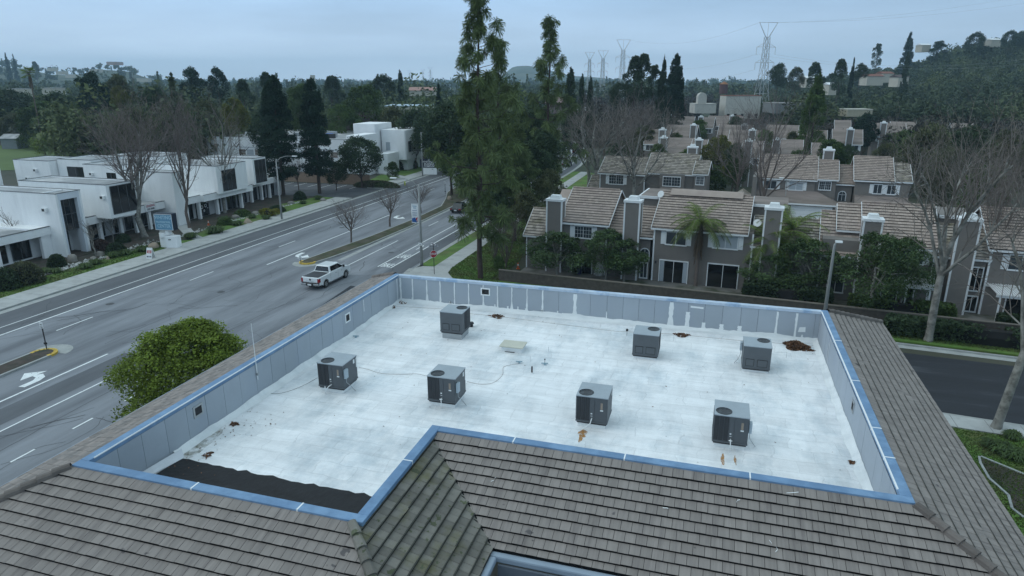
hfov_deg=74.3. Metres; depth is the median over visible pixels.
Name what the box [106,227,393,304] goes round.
manhole covers
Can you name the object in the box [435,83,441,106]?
tree
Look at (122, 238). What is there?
shrub
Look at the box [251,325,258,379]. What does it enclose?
antenna
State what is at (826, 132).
town house
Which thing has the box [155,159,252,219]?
office block
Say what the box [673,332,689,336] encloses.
leaf pile
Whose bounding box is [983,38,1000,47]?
house
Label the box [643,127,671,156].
town house
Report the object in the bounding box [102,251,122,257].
lily plant
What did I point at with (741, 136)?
town house
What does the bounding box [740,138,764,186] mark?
town house
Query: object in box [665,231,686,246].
window
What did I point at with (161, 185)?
office block
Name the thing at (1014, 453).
lily plant
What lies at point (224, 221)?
shrub
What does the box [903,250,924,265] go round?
window
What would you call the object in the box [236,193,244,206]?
window
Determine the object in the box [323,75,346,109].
tree
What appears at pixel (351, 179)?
block wall
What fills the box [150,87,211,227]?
bare tree
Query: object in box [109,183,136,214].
window
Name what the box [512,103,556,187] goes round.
tree
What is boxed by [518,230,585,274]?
tree
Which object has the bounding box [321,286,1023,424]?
side street
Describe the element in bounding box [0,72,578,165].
woodland
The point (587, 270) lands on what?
sliding door
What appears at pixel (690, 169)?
town house
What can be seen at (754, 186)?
town house
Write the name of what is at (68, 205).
window
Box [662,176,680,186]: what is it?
window
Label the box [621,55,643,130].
tree
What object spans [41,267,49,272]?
lily plant
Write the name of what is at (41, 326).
road sign
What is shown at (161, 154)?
office block
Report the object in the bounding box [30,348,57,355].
yellow kerb nose
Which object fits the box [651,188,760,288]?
town house
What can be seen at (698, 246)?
palm tree
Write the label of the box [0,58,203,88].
woodland
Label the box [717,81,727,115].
water tower
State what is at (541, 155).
tree
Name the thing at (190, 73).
tree
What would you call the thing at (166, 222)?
monument sign
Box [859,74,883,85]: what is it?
house
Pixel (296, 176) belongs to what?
bare tree
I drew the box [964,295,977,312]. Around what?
window
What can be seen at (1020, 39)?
tree
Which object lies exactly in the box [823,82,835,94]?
house
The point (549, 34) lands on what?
pine tree
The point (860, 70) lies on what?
tree
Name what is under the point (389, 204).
bare tree
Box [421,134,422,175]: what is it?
street lamp
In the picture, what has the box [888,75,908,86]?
house
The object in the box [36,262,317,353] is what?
concrete apron
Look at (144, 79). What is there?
house
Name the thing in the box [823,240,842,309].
street lamp
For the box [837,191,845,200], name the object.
arched window
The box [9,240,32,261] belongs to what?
window
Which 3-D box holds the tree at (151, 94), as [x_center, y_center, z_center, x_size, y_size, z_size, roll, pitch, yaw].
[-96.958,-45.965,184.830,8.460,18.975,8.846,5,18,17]
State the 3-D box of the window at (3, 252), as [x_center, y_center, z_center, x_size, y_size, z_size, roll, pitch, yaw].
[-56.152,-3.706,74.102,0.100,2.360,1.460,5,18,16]
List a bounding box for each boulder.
[67,254,77,261]
[96,251,103,255]
[148,242,159,248]
[243,218,251,223]
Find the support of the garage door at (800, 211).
in the town house at (831, 186)
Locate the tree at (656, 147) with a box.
[648,143,666,156]
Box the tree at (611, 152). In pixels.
[605,139,639,156]
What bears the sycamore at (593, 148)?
on the lawn at (582, 182)
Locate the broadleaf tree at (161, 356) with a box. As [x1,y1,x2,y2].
[99,316,248,421]
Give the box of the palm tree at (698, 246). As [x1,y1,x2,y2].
[670,201,731,286]
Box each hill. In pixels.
[0,67,165,87]
[502,66,632,82]
[775,55,1023,117]
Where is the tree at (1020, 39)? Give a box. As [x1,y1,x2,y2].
[1012,30,1023,48]
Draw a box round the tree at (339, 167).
[322,160,348,189]
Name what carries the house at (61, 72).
on the hill at (61, 78)
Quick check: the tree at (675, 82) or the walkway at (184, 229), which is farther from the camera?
the tree at (675, 82)
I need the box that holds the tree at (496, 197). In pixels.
[477,184,509,227]
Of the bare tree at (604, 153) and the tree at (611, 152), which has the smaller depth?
the tree at (611, 152)
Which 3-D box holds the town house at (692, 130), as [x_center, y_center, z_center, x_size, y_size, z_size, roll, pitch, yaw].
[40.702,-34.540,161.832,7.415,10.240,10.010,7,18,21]
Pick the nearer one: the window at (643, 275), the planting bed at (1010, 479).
the planting bed at (1010, 479)
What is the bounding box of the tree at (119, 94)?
[110,85,133,111]
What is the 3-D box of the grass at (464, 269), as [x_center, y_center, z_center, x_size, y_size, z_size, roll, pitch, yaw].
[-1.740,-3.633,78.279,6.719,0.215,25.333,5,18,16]
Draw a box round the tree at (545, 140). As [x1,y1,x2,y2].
[528,128,567,201]
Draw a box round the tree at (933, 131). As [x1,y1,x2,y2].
[894,120,956,197]
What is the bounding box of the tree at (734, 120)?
[727,115,743,124]
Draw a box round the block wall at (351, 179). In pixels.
[284,171,369,183]
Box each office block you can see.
[0,185,96,256]
[12,156,68,185]
[18,175,164,239]
[57,155,122,176]
[82,159,155,178]
[118,151,186,162]
[122,169,189,225]
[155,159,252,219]
[201,155,280,202]
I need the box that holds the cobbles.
[41,201,298,275]
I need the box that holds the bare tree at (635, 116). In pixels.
[616,98,668,145]
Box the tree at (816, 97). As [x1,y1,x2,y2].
[794,71,828,154]
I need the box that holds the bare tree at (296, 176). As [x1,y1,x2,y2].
[288,158,302,190]
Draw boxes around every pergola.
[881,277,933,302]
[986,283,1020,320]
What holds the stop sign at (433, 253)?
on the pavement at (429, 271)
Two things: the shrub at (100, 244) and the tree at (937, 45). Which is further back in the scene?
the tree at (937, 45)
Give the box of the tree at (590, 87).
[584,76,593,148]
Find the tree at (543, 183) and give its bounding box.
[533,168,567,206]
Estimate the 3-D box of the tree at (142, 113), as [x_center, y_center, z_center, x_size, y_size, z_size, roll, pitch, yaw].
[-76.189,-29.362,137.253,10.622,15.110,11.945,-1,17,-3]
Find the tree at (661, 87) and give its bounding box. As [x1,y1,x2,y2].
[653,56,667,128]
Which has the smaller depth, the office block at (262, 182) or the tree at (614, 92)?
the office block at (262, 182)
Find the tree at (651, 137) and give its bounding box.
[627,124,655,156]
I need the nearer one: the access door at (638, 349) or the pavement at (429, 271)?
the access door at (638, 349)
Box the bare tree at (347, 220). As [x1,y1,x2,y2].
[323,197,366,242]
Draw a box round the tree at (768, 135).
[757,130,773,153]
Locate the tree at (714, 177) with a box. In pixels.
[709,164,727,190]
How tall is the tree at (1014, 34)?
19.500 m
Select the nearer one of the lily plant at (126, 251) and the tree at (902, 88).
the lily plant at (126, 251)
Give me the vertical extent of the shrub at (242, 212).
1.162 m
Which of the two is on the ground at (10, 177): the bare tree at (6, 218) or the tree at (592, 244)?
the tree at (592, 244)
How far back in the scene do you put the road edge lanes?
70.16 m
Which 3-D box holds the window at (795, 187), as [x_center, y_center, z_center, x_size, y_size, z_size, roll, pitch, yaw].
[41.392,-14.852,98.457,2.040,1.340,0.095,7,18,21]
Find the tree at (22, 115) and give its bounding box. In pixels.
[12,106,53,149]
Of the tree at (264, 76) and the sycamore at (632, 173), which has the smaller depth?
the sycamore at (632, 173)
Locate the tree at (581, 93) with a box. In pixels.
[575,73,584,152]
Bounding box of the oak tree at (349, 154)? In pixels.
[335,135,383,187]
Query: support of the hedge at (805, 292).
on the patio
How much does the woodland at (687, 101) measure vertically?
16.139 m
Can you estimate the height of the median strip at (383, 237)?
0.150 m
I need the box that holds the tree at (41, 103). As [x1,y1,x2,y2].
[26,99,58,133]
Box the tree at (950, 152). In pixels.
[918,145,972,205]
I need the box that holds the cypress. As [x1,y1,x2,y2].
[397,69,404,101]
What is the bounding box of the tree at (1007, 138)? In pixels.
[977,128,1023,202]
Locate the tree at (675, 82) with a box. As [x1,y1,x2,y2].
[660,52,684,128]
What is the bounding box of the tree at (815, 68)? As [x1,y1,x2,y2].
[806,61,825,96]
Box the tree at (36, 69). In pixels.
[31,61,41,80]
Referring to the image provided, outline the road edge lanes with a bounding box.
[0,141,583,424]
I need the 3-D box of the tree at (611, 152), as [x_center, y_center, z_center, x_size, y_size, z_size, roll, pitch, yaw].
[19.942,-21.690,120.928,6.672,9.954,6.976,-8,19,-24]
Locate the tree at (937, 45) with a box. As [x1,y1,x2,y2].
[926,40,948,68]
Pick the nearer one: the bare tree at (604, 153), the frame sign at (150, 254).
the frame sign at (150, 254)
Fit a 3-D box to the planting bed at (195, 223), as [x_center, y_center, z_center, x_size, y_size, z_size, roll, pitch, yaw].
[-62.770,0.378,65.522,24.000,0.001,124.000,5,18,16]
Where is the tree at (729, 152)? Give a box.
[723,143,743,191]
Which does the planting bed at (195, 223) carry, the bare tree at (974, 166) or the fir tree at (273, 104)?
the fir tree at (273, 104)
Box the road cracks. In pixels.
[0,206,455,469]
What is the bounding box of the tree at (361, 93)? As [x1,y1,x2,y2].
[341,83,383,121]
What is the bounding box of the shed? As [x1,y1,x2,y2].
[0,134,27,148]
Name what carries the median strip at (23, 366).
on the avenue
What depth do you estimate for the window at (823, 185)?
97.30 m
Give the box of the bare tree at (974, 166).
[925,123,1023,208]
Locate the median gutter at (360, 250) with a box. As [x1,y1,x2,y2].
[339,196,476,259]
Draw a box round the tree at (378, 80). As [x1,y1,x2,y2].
[369,73,396,104]
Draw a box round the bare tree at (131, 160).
[74,74,196,237]
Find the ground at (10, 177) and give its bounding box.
[0,83,1023,365]
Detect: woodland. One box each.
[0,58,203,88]
[0,71,808,101]
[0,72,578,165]
[570,86,758,143]
[713,37,1023,129]
[819,97,1023,167]
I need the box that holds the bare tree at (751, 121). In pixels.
[737,107,774,141]
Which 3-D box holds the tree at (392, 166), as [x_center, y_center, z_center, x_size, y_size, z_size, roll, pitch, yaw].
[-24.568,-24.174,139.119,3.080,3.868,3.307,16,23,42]
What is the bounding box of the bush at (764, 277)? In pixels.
[736,255,809,289]
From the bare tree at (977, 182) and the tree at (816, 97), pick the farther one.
the tree at (816, 97)
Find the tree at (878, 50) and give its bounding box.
[871,43,882,73]
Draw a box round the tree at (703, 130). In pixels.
[693,119,709,138]
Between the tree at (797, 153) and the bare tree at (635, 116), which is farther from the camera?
the bare tree at (635, 116)
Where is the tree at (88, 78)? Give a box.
[73,70,110,115]
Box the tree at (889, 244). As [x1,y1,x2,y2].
[828,231,927,308]
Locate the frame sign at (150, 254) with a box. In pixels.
[146,248,154,258]
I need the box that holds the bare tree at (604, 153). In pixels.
[584,98,629,159]
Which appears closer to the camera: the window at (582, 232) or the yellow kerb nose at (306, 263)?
the window at (582, 232)
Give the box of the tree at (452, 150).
[438,141,477,193]
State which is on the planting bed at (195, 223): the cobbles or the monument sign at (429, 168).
the cobbles
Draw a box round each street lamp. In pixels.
[275,156,296,218]
[390,177,422,265]
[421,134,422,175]
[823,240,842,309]
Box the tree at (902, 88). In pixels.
[897,51,909,98]
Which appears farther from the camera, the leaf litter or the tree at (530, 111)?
the tree at (530, 111)
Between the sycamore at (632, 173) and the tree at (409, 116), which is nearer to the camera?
the sycamore at (632, 173)
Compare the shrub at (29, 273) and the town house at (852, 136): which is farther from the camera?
the town house at (852, 136)
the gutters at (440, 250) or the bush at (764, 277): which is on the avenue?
the gutters at (440, 250)
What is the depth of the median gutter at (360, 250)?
87.30 m
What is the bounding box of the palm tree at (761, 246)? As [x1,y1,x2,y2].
[734,224,807,273]
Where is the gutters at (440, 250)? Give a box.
[0,136,1016,361]
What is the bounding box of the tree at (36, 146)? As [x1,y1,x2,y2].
[27,130,71,155]
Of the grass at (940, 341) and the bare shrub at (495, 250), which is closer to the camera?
the grass at (940, 341)
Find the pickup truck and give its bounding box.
[301,261,350,287]
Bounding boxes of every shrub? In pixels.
[0,266,24,291]
[8,260,46,286]
[46,253,67,267]
[92,239,108,250]
[105,242,126,254]
[114,233,131,242]
[216,218,232,225]
[233,209,250,216]
[268,205,285,211]
[293,191,306,200]
[399,161,403,169]
[485,219,502,263]
[491,256,504,270]
[494,210,523,267]
[594,262,604,275]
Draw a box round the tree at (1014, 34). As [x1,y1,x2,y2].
[1000,29,1018,49]
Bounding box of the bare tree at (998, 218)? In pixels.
[978,127,1023,231]
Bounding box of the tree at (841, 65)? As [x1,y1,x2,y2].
[829,58,847,102]
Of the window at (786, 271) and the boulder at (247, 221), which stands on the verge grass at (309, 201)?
the boulder at (247, 221)
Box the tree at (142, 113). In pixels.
[108,105,167,153]
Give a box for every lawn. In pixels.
[371,167,421,180]
[449,222,1019,355]
[543,172,593,205]
[952,427,1023,535]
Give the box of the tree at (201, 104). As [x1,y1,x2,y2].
[194,98,224,151]
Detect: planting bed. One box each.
[5,195,312,275]
[981,458,1023,514]
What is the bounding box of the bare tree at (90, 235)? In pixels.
[77,220,99,255]
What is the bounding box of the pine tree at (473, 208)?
[423,0,525,278]
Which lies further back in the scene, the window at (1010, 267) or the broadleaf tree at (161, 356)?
the window at (1010, 267)
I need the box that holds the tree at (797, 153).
[791,149,811,154]
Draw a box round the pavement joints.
[5,179,1023,430]
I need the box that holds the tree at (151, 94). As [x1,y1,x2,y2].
[135,84,168,116]
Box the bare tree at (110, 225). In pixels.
[100,217,118,241]
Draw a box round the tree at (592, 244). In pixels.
[577,227,635,279]
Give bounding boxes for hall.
[718,95,761,118]
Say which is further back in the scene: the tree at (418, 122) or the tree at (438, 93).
the tree at (438, 93)
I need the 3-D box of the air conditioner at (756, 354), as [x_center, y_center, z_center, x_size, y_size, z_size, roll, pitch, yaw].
[10.897,3.006,30.604,1.516,1.254,1.215,5,18,16]
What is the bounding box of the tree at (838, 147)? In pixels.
[817,139,854,164]
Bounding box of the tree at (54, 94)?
[27,90,83,117]
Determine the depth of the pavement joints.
74.77 m
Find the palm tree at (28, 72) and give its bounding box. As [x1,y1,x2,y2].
[20,66,45,154]
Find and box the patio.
[521,267,994,320]
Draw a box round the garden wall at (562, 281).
[499,269,1019,331]
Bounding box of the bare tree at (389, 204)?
[367,184,404,226]
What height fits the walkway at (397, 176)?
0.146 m
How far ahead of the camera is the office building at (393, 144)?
149.65 m
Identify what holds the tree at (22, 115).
on the meadow
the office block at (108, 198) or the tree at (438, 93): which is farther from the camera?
the tree at (438, 93)
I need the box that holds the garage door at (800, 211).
[790,205,831,218]
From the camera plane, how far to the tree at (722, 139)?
125.10 m
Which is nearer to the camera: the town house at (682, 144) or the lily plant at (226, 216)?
the lily plant at (226, 216)
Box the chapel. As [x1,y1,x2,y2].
[689,93,715,119]
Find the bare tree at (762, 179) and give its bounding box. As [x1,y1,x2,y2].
[721,73,827,196]
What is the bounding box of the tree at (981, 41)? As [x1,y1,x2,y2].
[963,32,986,52]
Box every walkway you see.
[178,224,200,239]
[376,172,411,178]
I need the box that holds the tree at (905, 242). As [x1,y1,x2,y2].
[875,235,936,302]
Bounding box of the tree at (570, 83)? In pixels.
[561,67,577,151]
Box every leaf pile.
[201,451,213,457]
[488,314,504,318]
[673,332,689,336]
[783,340,810,350]
[800,348,814,350]
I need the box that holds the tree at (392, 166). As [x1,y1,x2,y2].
[384,161,399,177]
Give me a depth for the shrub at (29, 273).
67.53 m
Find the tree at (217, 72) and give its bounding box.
[203,66,229,104]
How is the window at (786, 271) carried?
in the town house at (765, 208)
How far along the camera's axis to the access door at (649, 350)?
31.41 m
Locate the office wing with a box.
[0,223,53,266]
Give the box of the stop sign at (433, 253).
[429,242,437,273]
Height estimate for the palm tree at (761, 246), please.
6.783 m
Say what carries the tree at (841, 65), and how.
on the ground at (10, 177)
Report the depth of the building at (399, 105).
209.03 m
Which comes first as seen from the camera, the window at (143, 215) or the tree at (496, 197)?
the tree at (496, 197)
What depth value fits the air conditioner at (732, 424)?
23.77 m
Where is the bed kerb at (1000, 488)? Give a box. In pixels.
[978,456,1023,517]
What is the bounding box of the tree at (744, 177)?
[725,154,751,191]
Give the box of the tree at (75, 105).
[45,104,90,153]
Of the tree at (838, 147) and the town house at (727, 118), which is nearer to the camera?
the tree at (838, 147)
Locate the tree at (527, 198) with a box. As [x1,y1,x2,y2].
[507,188,543,257]
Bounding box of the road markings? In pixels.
[0,150,577,461]
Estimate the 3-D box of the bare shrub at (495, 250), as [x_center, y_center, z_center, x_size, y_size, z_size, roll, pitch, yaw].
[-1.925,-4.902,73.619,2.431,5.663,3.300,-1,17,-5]
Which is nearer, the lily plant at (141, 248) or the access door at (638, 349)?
the access door at (638, 349)
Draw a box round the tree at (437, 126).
[417,99,475,194]
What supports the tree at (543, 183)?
on the ground at (10, 177)
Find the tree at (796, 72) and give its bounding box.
[786,66,805,94]
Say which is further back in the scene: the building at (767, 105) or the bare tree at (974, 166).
the building at (767, 105)
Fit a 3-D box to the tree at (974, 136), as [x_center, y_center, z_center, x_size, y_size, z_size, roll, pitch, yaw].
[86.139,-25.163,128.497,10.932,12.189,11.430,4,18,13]
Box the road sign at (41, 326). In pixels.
[39,322,46,348]
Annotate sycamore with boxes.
[558,88,638,184]
[559,91,664,174]
[590,85,688,194]
[645,91,682,136]
[852,88,1023,341]
[869,128,941,197]
[940,133,1023,429]
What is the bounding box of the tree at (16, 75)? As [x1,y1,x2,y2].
[12,54,20,80]
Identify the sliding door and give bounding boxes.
[571,252,591,273]
[658,259,688,283]
[706,262,738,288]
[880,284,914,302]
[1002,298,1020,314]
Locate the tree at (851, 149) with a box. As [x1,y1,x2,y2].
[838,144,858,164]
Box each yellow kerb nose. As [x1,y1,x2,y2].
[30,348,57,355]
[299,260,315,264]
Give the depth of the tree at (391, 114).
161.93 m
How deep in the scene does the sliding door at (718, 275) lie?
66.24 m
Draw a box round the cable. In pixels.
[397,306,812,345]
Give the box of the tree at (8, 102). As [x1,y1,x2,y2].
[0,87,36,133]
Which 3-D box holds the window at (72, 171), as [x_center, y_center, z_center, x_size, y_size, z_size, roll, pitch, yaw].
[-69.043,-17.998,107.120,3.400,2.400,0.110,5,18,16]
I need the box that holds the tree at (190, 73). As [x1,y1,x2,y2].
[178,66,204,106]
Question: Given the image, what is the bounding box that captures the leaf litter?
[168,321,812,474]
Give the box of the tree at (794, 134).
[785,131,797,138]
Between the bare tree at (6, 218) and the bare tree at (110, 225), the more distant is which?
the bare tree at (110, 225)
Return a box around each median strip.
[0,353,51,377]
[304,187,467,262]
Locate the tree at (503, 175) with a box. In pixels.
[477,144,535,200]
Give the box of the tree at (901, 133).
[891,128,922,156]
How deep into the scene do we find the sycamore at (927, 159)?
98.66 m
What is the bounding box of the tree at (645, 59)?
[634,53,652,151]
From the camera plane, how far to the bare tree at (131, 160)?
85.31 m
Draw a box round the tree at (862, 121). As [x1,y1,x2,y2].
[852,111,880,154]
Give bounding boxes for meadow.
[0,145,54,169]
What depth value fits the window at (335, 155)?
140.99 m
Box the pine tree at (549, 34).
[516,14,588,206]
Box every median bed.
[0,349,52,373]
[302,175,503,262]
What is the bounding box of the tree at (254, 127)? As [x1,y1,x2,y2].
[246,111,284,149]
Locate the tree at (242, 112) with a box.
[220,97,251,154]
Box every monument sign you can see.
[153,212,181,247]
[420,159,436,174]
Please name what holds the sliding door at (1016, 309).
in the town house at (983, 306)
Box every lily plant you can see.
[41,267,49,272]
[48,267,63,273]
[77,262,93,268]
[88,258,102,264]
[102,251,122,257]
[119,249,131,254]
[132,245,148,251]
[182,232,200,238]
[198,225,226,233]
[215,215,231,219]
[232,220,243,225]
[248,214,256,217]
[261,215,272,219]
[311,195,322,199]
[974,436,1013,454]
[995,444,1023,463]
[1000,429,1023,440]
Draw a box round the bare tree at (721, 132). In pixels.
[708,117,726,153]
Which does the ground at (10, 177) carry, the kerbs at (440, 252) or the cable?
the kerbs at (440, 252)
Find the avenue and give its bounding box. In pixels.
[0,140,576,485]
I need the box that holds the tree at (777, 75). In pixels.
[765,62,788,121]
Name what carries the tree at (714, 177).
on the ground at (10, 177)
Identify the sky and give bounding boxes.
[0,0,1023,82]
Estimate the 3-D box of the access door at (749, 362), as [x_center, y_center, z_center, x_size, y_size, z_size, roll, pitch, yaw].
[10.604,3.323,30.142,0.360,0.340,0.023,5,18,16]
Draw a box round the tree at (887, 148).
[870,141,900,162]
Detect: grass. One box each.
[0,247,164,297]
[197,197,332,236]
[423,171,579,265]
[448,234,524,281]
[890,330,1019,351]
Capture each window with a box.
[0,245,8,263]
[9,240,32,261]
[60,198,78,230]
[67,166,84,176]
[88,222,105,238]
[106,173,116,178]
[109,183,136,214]
[113,219,118,232]
[124,216,133,229]
[141,212,147,225]
[188,204,193,219]
[195,202,209,217]
[221,168,236,190]
[226,195,236,209]
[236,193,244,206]
[247,149,253,154]
[249,187,257,199]
[254,158,266,182]
[258,185,265,198]
[266,183,274,196]
[330,152,337,157]
[386,142,389,149]
[574,225,592,238]
[608,175,623,184]
[639,262,647,278]
[640,248,649,261]
[645,145,652,150]
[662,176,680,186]
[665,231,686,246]
[695,176,704,185]
[712,234,738,250]
[766,180,776,189]
[784,271,802,289]
[788,181,803,190]
[818,181,831,190]
[826,275,844,293]
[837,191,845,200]
[872,184,882,194]
[885,184,896,194]
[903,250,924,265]
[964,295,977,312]
[968,266,984,291]
[1006,254,1023,271]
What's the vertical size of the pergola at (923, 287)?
2.870 m
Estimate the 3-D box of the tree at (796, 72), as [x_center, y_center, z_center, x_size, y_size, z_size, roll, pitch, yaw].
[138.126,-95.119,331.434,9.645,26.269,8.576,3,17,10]
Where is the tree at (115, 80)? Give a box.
[105,73,138,112]
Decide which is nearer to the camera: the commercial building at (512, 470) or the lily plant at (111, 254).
the commercial building at (512, 470)
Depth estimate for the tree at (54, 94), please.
214.84 m
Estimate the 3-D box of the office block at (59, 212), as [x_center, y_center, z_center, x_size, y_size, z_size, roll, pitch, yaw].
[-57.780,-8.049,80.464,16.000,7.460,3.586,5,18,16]
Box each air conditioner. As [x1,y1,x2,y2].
[316,352,357,393]
[427,364,465,407]
[439,304,470,339]
[575,382,612,430]
[632,325,660,359]
[712,399,754,450]
[734,336,772,372]
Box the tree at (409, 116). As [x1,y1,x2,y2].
[394,107,427,167]
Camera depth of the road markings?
60.92 m
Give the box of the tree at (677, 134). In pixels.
[670,132,682,137]
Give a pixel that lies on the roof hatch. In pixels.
(511, 346)
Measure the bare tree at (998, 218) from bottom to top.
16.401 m
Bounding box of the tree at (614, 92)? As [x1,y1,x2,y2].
[607,81,632,142]
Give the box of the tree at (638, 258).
[602,238,649,281]
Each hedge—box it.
[259,208,279,215]
[353,180,400,187]
[741,279,834,303]
[847,292,957,316]
[883,312,1019,349]
[995,312,1020,323]
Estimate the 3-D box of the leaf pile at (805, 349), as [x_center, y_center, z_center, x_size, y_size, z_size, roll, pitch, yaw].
[14.305,2.974,32.745,0.839,0.120,0.514,5,18,16]
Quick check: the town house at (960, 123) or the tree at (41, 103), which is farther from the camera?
the tree at (41, 103)
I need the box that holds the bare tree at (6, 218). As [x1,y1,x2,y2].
[0,207,18,226]
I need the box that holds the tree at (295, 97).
[286,83,323,130]
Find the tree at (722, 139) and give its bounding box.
[699,134,742,187]
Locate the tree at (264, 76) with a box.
[259,71,268,104]
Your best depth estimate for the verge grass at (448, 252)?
82.40 m
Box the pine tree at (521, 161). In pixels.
[486,122,541,240]
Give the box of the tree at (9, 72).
[4,53,12,81]
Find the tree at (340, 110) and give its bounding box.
[326,103,362,133]
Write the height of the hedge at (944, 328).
1.711 m
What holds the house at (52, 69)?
on the hill at (61, 78)
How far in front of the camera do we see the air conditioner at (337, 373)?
28.15 m
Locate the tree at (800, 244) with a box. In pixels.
[765,237,846,285]
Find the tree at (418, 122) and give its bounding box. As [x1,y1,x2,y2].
[409,112,428,158]
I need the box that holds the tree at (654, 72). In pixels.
[647,64,660,120]
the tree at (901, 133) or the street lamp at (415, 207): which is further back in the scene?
the tree at (901, 133)
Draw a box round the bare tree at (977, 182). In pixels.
[908,141,1022,211]
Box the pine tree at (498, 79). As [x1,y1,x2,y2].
[477,37,520,230]
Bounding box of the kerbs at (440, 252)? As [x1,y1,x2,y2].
[0,160,1023,425]
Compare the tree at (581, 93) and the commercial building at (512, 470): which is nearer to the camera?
the commercial building at (512, 470)
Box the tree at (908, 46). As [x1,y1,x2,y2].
[896,31,913,74]
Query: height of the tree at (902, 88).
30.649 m
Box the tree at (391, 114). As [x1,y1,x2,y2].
[378,104,410,127]
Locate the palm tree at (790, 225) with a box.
[755,204,829,260]
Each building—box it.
[0,272,1023,575]
[106,62,123,64]
[206,122,424,174]
[335,110,382,129]
[384,104,434,111]
[409,87,436,95]
[545,97,561,112]
[762,102,800,112]
[838,108,872,116]
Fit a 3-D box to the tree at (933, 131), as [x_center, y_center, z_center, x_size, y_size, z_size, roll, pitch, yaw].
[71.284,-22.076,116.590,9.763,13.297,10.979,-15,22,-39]
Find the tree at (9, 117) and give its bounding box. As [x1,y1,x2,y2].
[0,112,30,135]
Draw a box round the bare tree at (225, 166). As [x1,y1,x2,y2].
[166,83,249,212]
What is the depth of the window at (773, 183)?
99.59 m
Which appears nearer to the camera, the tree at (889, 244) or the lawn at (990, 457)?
the lawn at (990, 457)
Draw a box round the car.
[450,202,466,212]
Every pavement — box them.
[0,197,348,308]
[367,168,439,188]
[410,266,451,277]
[435,172,586,267]
[944,414,1023,436]
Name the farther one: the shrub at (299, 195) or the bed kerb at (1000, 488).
the shrub at (299, 195)
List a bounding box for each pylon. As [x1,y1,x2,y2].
[584,52,594,93]
[597,50,607,93]
[615,40,629,98]
[747,22,777,124]
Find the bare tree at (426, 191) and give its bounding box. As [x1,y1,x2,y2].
[401,181,435,212]
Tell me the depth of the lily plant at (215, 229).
89.99 m
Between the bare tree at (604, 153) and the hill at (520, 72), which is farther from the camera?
the hill at (520, 72)
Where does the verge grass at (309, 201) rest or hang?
on the ground at (10, 177)
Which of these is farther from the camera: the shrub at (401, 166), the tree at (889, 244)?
the shrub at (401, 166)
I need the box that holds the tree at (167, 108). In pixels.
[148,100,204,157]
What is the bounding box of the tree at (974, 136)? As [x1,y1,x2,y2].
[941,123,997,171]
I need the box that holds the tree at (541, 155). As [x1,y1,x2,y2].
[507,140,560,203]
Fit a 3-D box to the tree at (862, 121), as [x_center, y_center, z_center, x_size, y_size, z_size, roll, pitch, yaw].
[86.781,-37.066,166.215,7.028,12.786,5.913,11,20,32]
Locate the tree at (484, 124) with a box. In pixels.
[454,113,498,193]
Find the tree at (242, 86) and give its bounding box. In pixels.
[235,78,255,116]
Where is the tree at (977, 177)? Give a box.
[954,162,1017,207]
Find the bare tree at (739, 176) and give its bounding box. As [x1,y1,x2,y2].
[706,104,771,191]
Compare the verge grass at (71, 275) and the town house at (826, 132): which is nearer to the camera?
the verge grass at (71, 275)
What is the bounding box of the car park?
[280,181,379,197]
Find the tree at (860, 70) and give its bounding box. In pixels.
[854,63,869,101]
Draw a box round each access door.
[442,323,448,329]
[452,324,459,330]
[635,346,642,353]
[646,347,654,354]
[745,358,753,366]
[757,360,767,367]
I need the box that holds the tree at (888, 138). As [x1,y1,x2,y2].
[881,132,893,154]
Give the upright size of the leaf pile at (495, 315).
0.157 m
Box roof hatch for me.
[499,340,526,352]
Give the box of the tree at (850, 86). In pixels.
[846,57,854,100]
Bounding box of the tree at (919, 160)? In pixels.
[909,148,935,180]
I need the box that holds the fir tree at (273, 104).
[257,74,301,195]
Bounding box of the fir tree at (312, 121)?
[298,77,333,193]
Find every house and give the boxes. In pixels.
[7,88,32,96]
[41,88,65,94]
[47,68,57,70]
[55,71,67,74]
[65,74,78,77]
[89,69,102,71]
[136,78,151,81]
[523,186,625,274]
[587,155,650,198]
[607,188,668,280]
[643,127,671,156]
[645,144,712,189]
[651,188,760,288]
[659,135,694,152]
[667,123,699,138]
[671,114,695,124]
[691,137,709,158]
[698,115,716,145]
[709,114,744,134]
[715,123,752,165]
[726,128,762,175]
[738,171,757,195]
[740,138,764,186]
[750,196,819,289]
[756,146,854,218]
[765,125,798,152]
[772,137,803,153]
[798,129,827,149]
[799,76,813,87]
[810,142,835,158]
[815,201,938,302]
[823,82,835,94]
[830,127,862,164]
[833,120,850,128]
[850,155,912,202]
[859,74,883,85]
[867,121,906,155]
[875,72,894,82]
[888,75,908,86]
[890,121,916,129]
[915,44,930,51]
[927,206,991,314]
[949,123,972,128]
[974,206,1023,315]
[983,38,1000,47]
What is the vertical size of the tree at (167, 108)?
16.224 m
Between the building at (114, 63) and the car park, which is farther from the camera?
the building at (114, 63)

